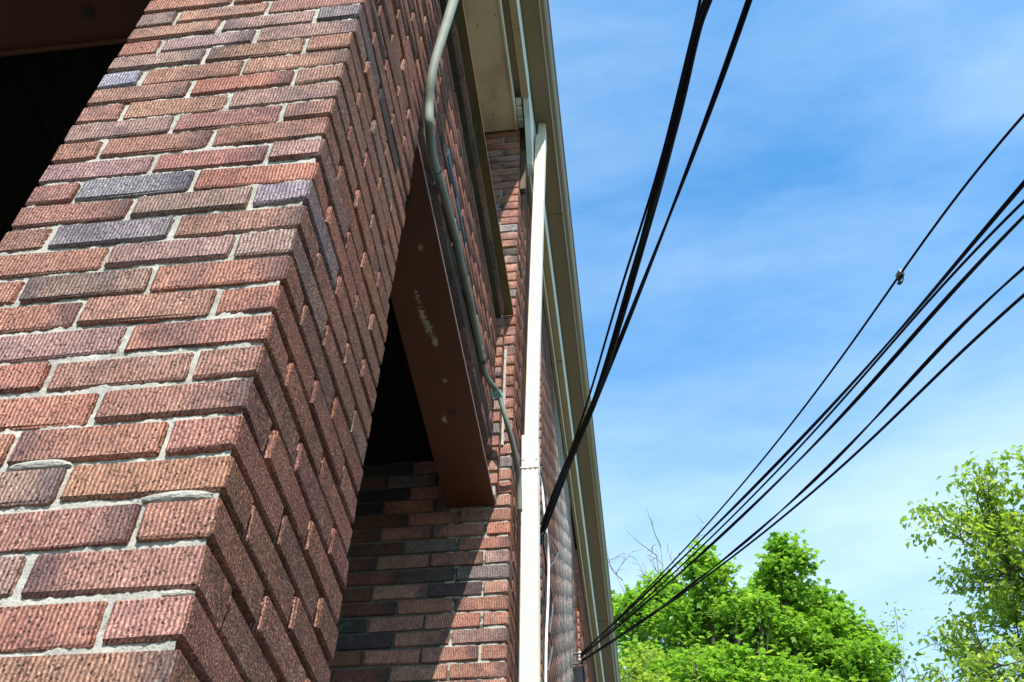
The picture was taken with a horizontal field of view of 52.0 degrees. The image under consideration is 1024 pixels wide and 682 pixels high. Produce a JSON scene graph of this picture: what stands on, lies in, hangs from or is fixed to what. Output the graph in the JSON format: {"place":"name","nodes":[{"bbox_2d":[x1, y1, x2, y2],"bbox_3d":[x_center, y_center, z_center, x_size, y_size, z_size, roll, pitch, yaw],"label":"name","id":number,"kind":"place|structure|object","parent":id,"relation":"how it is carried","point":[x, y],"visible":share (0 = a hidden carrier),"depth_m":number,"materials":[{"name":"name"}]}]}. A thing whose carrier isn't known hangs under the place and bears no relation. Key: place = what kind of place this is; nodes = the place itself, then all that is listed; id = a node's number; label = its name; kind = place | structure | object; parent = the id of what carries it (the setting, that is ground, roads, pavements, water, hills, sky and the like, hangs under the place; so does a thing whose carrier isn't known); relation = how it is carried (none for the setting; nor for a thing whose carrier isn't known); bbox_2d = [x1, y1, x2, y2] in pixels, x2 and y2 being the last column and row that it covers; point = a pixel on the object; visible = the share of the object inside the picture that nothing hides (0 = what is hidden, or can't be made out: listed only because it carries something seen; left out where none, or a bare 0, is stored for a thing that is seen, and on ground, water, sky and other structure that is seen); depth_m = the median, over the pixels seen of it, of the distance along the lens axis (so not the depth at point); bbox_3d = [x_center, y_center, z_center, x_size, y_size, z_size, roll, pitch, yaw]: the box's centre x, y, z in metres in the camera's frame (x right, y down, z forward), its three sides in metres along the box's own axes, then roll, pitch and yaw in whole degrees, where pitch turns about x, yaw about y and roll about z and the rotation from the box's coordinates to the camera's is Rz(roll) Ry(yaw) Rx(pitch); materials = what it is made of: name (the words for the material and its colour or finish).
{"place":"outdoors","nodes":[
{"label":"outdoors","id":0,"kind":"place"},
{"bbox_2d":[549,0,1023,681],"label":"sky","id":1,"kind":"structure","parent":0,"point":[837,134],"materials":[{"name":"blue"}]},
{"bbox_2d":[900,445,1023,681],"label":"tall tree","id":2,"kind":"object","parent":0,"point":[995,525],"visible":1,"depth_m":21.05,"materials":[{"name":"green plant"}]},
{"label":"pavement","id":3,"kind":"structure","parent":0,"visible":0},
{"bbox_2d":[0,0,604,681],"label":"brick building","id":4,"kind":"structure","parent":3,"relation":"on","point":[252,426],"depth_m":1.92,"materials":[{"name":"brick"}]},
{"bbox_2d":[424,0,522,511],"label":"conduit","id":5,"kind":"object","parent":4,"relation":"attached to","point":[445,26],"visible":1,"depth_m":3.56,"materials":[{"name":"metal"}]},
{"bbox_2d":[519,122,546,681],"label":"downspout","id":6,"kind":"object","parent":4,"relation":"attached to","point":[529,652],"visible":1,"depth_m":4.46,"materials":[{"name":"metal"}]},
{"bbox_2d":[540,527,543,543],"bbox_3d":[0.112,0.877,4.715,0.090,0.150,0.063,-5,-48,6],"label":"cable bracket","id":7,"kind":"object","parent":4,"relation":"attached to","point":[541,538],"visible":0.27,"depth_m":4.69,"materials":[{"name":"metal"}]},
{"bbox_2d":[542,535,546,602],"bbox_3d":[0.153,1.089,4.997,0.018,0.246,0.400,-2,-48,3],"label":"drip loop","id":8,"kind":"object","parent":7,"relation":"hanging from","point":[545,570],"visible":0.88,"depth_m":5.11,"materials":[{"name":"rubber"}]},
{"bbox_2d":[540,0,712,534],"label":"overhead cable","id":9,"kind":"object","parent":7,"relation":"attached to","point":[683,86],"visible":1,"depth_m":3.06,"materials":[{"name":"rubber"}]},
{"bbox_2d":[568,0,701,453],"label":"overhead cable","id":10,"kind":"object","parent":7,"relation":"attached to","point":[629,262],"visible":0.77,"depth_m":3.24,"materials":[{"name":"rubber"}]},
{"bbox_2d":[540,476,549,681],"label":"white cable","id":11,"kind":"object","parent":4,"relation":"hanging from","point":[548,590],"visible":0.73,"depth_m":4.92,"materials":[{"name":"white plastic"}]},
{"bbox_2d":[545,532,557,671],"bbox_3d":[0.190,1.200,5.243,0.040,0.982,0.851,-5,-48,6],"label":"drip loop","id":12,"kind":"object","parent":4,"relation":"attached to","point":[549,536],"visible":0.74,"depth_m":5.28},
{"bbox_2d":[520,0,620,681],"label":"roof gutter","id":13,"kind":"object","parent":4,"relation":"attached to","point":[536,18],"visible":1,"depth_m":7.50,"materials":[{"name":"metal"}]},
{"bbox_2d":[572,647,584,670],"bbox_3d":[0.463,2.188,7.223,0.090,0.150,0.063,-5,-48,6],"label":"cable bracket","id":14,"kind":"object","parent":4,"relation":"attached to","point":[580,659],"visible":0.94,"depth_m":7.21,"materials":[{"name":"metal"}]},
{"bbox_2d":[580,180,1023,654],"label":"overhead wire","id":15,"kind":"object","parent":14,"relation":"attached to","point":[1006,203],"visible":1,"depth_m":3.51,"materials":[{"name":"rubber"}]},
{"bbox_2d":[580,113,1023,653],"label":"overhead wire","id":16,"kind":"object","parent":14,"relation":"attached to","point":[911,258],"visible":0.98,"depth_m":3.58,"materials":[{"name":"rubber"}]},
{"bbox_2d":[895,269,904,284],"bbox_3d":[1.226,-0.200,3.306,0.018,0.044,0.043,6,-48,-4],"label":"wire clamp","id":17,"kind":"object","parent":16,"relation":"attached to","point":[901,275],"visible":1,"depth_m":3.31,"materials":[{"name":"metal"}]},
{"bbox_2d":[581,214,1023,656],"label":"overhead wire","id":18,"kind":"object","parent":14,"relation":"attached to","point":[929,317],"visible":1,"depth_m":3.35,"materials":[{"name":"rubber"}]},
{"bbox_2d":[581,199,1023,655],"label":"overhead wire","id":19,"kind":"object","parent":14,"relation":"attached to","point":[1007,217],"visible":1,"depth_m":3.45,"materials":[{"name":"rubber"}]},
{"bbox_2d":[583,266,1023,659],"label":"overhead wire","id":20,"kind":"object","parent":14,"relation":"attached to","point":[942,345],"visible":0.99,"depth_m":3.44,"materials":[{"name":"rubber"}]},
{"bbox_2d":[583,293,1023,660],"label":"overhead wire","id":21,"kind":"object","parent":14,"relation":"attached to","point":[971,342],"visible":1,"depth_m":3.33,"materials":[{"name":"rubber"}]},
{"bbox_2d":[574,665,585,681],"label":"riser cover","id":22,"kind":"object","parent":4,"relation":"attached to","point":[579,673],"visible":1,"depth_m":7.08,"materials":[{"name":"metal"}]},
{"bbox_2d":[544,0,752,533],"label":"overhead cable","id":23,"kind":"object","parent":4,"relation":"attached to","point":[735,39],"visible":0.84,"depth_m":3.01,"materials":[{"name":"rubber"}]},
{"bbox_2d":[619,639,678,681],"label":"shrubby tree","id":24,"kind":"object","parent":3,"relation":"on","point":[637,671],"visible":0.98,"depth_m":20.32,"materials":[{"name":"green plant"}]},
{"bbox_2d":[607,514,703,648],"bbox_3d":[3.058,11.544,21.513,3.232,19.479,3.319,29,-53,-23],"label":"bare tree","id":25,"kind":"object","parent":3,"relation":"on","point":[649,559],"visible":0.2,"depth_m":27.39,"materials":[{"name":"plant"}]},
{"bbox_2d":[611,529,907,681],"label":"maple tree","id":26,"kind":"object","parent":3,"relation":"on","point":[782,621],"visible":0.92,"depth_m":23.02,"materials":[{"name":"green plant"}]},
{"bbox_2d":[857,601,922,681],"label":"leafy tree","id":27,"kind":"object","parent":3,"relation":"on","point":[906,665],"visible":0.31,"depth_m":26.33,"materials":[{"name":"green plant"}]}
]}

